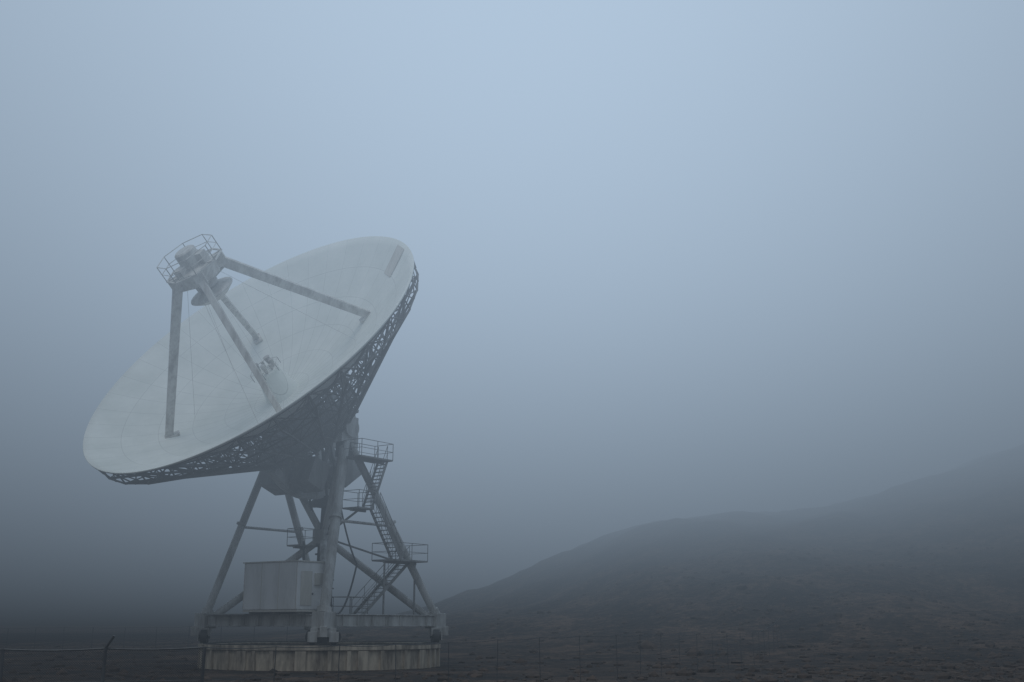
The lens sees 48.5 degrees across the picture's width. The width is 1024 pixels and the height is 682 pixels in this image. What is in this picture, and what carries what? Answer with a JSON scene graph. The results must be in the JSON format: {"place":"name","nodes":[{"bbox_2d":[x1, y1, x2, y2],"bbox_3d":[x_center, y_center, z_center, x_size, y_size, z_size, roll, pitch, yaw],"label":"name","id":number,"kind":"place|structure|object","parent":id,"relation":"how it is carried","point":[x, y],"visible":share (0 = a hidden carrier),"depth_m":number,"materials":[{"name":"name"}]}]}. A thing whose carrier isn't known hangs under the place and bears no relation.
{"place":"outdoors","nodes":[
{"label":"outdoors","id":0,"kind":"place"},
{"bbox_2d":[0,626,1023,681],"bbox_3d":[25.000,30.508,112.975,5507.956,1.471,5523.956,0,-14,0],"label":"ground","id":1,"kind":"structure","parent":0,"point":[21,638],"depth_m":76.57,"materials":[{"name":"soil"}]},
{"bbox_2d":[0,635,205,681],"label":"chain link fence","id":2,"kind":"object","parent":1,"relation":"on","point":[103,662],"visible":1,"depth_m":36.57,"materials":[{"name":"metal"}]},
{"bbox_2d":[0,626,304,648],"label":"fence posts","id":3,"kind":"object","parent":1,"relation":"on","point":[63,638],"visible":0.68,"depth_m":108.28,"materials":[{"name":"metal"}]},
{"bbox_2d":[197,641,440,670],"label":"concrete foundation","id":4,"kind":"object","parent":1,"relation":"on","point":[410,655],"visible":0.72,"depth_m":66.84,"materials":[{"name":"concrete"}]},
{"bbox_2d":[199,629,440,643],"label":"track wheels","id":5,"kind":"object","parent":4,"relation":"on","point":[204,637],"visible":0.61,"depth_m":71.48,"materials":[{"name":"metal"}]},
{"bbox_2d":[191,626,447,641],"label":"wheel bogies","id":6,"kind":"object","parent":5,"relation":"on","point":[332,634],"visible":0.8,"depth_m":66.32,"materials":[{"name":"white metal"}]},
{"bbox_2d":[194,612,445,629],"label":"azimuth base frame","id":7,"kind":"object","parent":6,"relation":"on","point":[317,620],"visible":0.91,"depth_m":69.86,"materials":[{"name":"white metal"}]},
{"bbox_2d":[204,612,311,614],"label":"cabin supports","id":8,"kind":"object","parent":7,"relation":"on","point":[277,613],"visible":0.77,"depth_m":69.21,"materials":[{"name":"grey metal"}]},
{"bbox_2d":[242,560,324,611],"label":"cabin trim","id":9,"kind":"structure","parent":7,"relation":"on","point":[306,589],"depth_m":67.56,"materials":[{"name":"grey metal"}]},
{"bbox_2d":[242,561,324,609],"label":"equipment cabin","id":10,"kind":"object","parent":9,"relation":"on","point":[286,592],"visible":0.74,"depth_m":67.99,"materials":[{"name":"white metal"}]},
{"bbox_2d":[201,415,439,614],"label":"support tower","id":11,"kind":"structure","parent":7,"relation":"on","point":[330,547],"depth_m":74.21,"materials":[{"name":"white metal"}]},
{"bbox_2d":[98,262,418,484],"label":"backup truss","id":12,"kind":"object","parent":11,"relation":"on","point":[283,428],"visible":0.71,"depth_m":67.74,"materials":[{"name":"metal"}]},
{"bbox_2d":[83,236,413,473],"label":"dish reflector","id":13,"kind":"object","parent":12,"relation":"on","point":[124,432],"visible":0.77,"depth_m":77.05,"materials":[{"name":"white metal"}]},
{"bbox_2d":[187,276,341,421],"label":"guy cables","id":14,"kind":"object","parent":13,"relation":"attached to","point":[222,341],"visible":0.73,"depth_m":71.38,"materials":[{"name":"white paint"}]},
{"bbox_2d":[165,256,370,438],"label":"quadrupod legs","id":15,"kind":"object","parent":13,"relation":"attached to","point":[249,271],"visible":0.75,"depth_m":71.25,"materials":[{"name":"white paint"}]},
{"bbox_2d":[156,234,221,284],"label":"apex railing","id":16,"kind":"object","parent":15,"relation":"on","point":[195,272],"visible":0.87,"depth_m":69.08,"materials":[{"name":"grey metal"}]},
{"bbox_2d":[191,277,232,305],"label":"subreflector","id":17,"kind":"object","parent":16,"relation":"attached to","point":[220,288],"visible":0.66,"depth_m":70.04,"materials":[{"name":"white paint"}]},
{"bbox_2d":[168,245,228,293],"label":"apex housing","id":18,"kind":"object","parent":15,"relation":"on","point":[208,274],"visible":0.94,"depth_m":69.21,"materials":[{"name":"white metal"}]},
{"bbox_2d":[260,362,297,404],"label":"feed cone","id":19,"kind":"object","parent":13,"relation":"attached to","point":[282,384],"visible":0.7,"depth_m":73.38,"materials":[{"name":"white metal"}]},
{"bbox_2d":[250,355,280,382],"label":"feed horns","id":20,"kind":"object","parent":19,"relation":"attached to","point":[268,360],"visible":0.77,"depth_m":73.40},
{"bbox_2d":[384,245,403,276],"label":"access panel","id":21,"kind":"object","parent":13,"relation":"on","point":[395,257],"visible":1,"depth_m":74.83,"materials":[{"name":"white metal"}]},
{"bbox_2d":[268,403,357,499],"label":"elevation gear","id":22,"kind":"object","parent":12,"relation":"attached to","point":[280,478],"visible":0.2,"depth_m":73.76,"materials":[{"name":"white metal"}]},
{"bbox_2d":[261,394,358,468],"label":"dish hub","id":23,"kind":"object","parent":11,"relation":"on","point":[317,454],"visible":0.16,"depth_m":74.31,"materials":[{"name":"grey metal"}]},
{"bbox_2d":[260,400,360,495],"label":"counterweight arms","id":24,"kind":"object","parent":11,"relation":"on","point":[312,474],"visible":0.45,"depth_m":73.56},
{"bbox_2d":[303,445,357,643],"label":"cables","id":25,"kind":"object","parent":11,"relation":"attached to","point":[322,640],"visible":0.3,"depth_m":73.81,"materials":[{"name":"weathered white paint"},{"name":"painted steel"}]},
{"bbox_2d":[311,441,352,529],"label":"elevation drive","id":26,"kind":"structure","parent":11,"relation":"attached to","point":[319,503],"depth_m":75.62,"materials":[{"name":"metal"}]},
{"bbox_2d":[287,438,427,614],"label":"access stairs","id":27,"kind":"structure","parent":7,"relation":"on","point":[377,461],"depth_m":72.79,"materials":[{"name":"grey metal"}]},
{"bbox_2d":[206,617,781,681],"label":"chain link fence","id":28,"kind":"object","parent":1,"relation":"on","point":[640,656],"visible":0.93,"depth_m":48.65,"materials":[{"name":"metal"}]},
{"bbox_2d":[0,0,1023,625],"label":"sky","id":29,"kind":"structure","parent":0,"point":[673,258],"materials":[{"name":"blue"}]},
{"bbox_2d":[91,444,1023,656],"bbox_3d":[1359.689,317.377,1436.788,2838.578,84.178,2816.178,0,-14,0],"label":"hillside","id":30,"kind":"structure","parent":0,"point":[978,496],"depth_m":126.84,"materials":[{"name":"soil"}]},
{"bbox_2d":[2,519,1023,681],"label":"volcanic rocks","id":31,"kind":"object","parent":30,"relation":"on","point":[952,675],"visible":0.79,"depth_m":76.79,"materials":[{"name":"black stone"}]}
]}

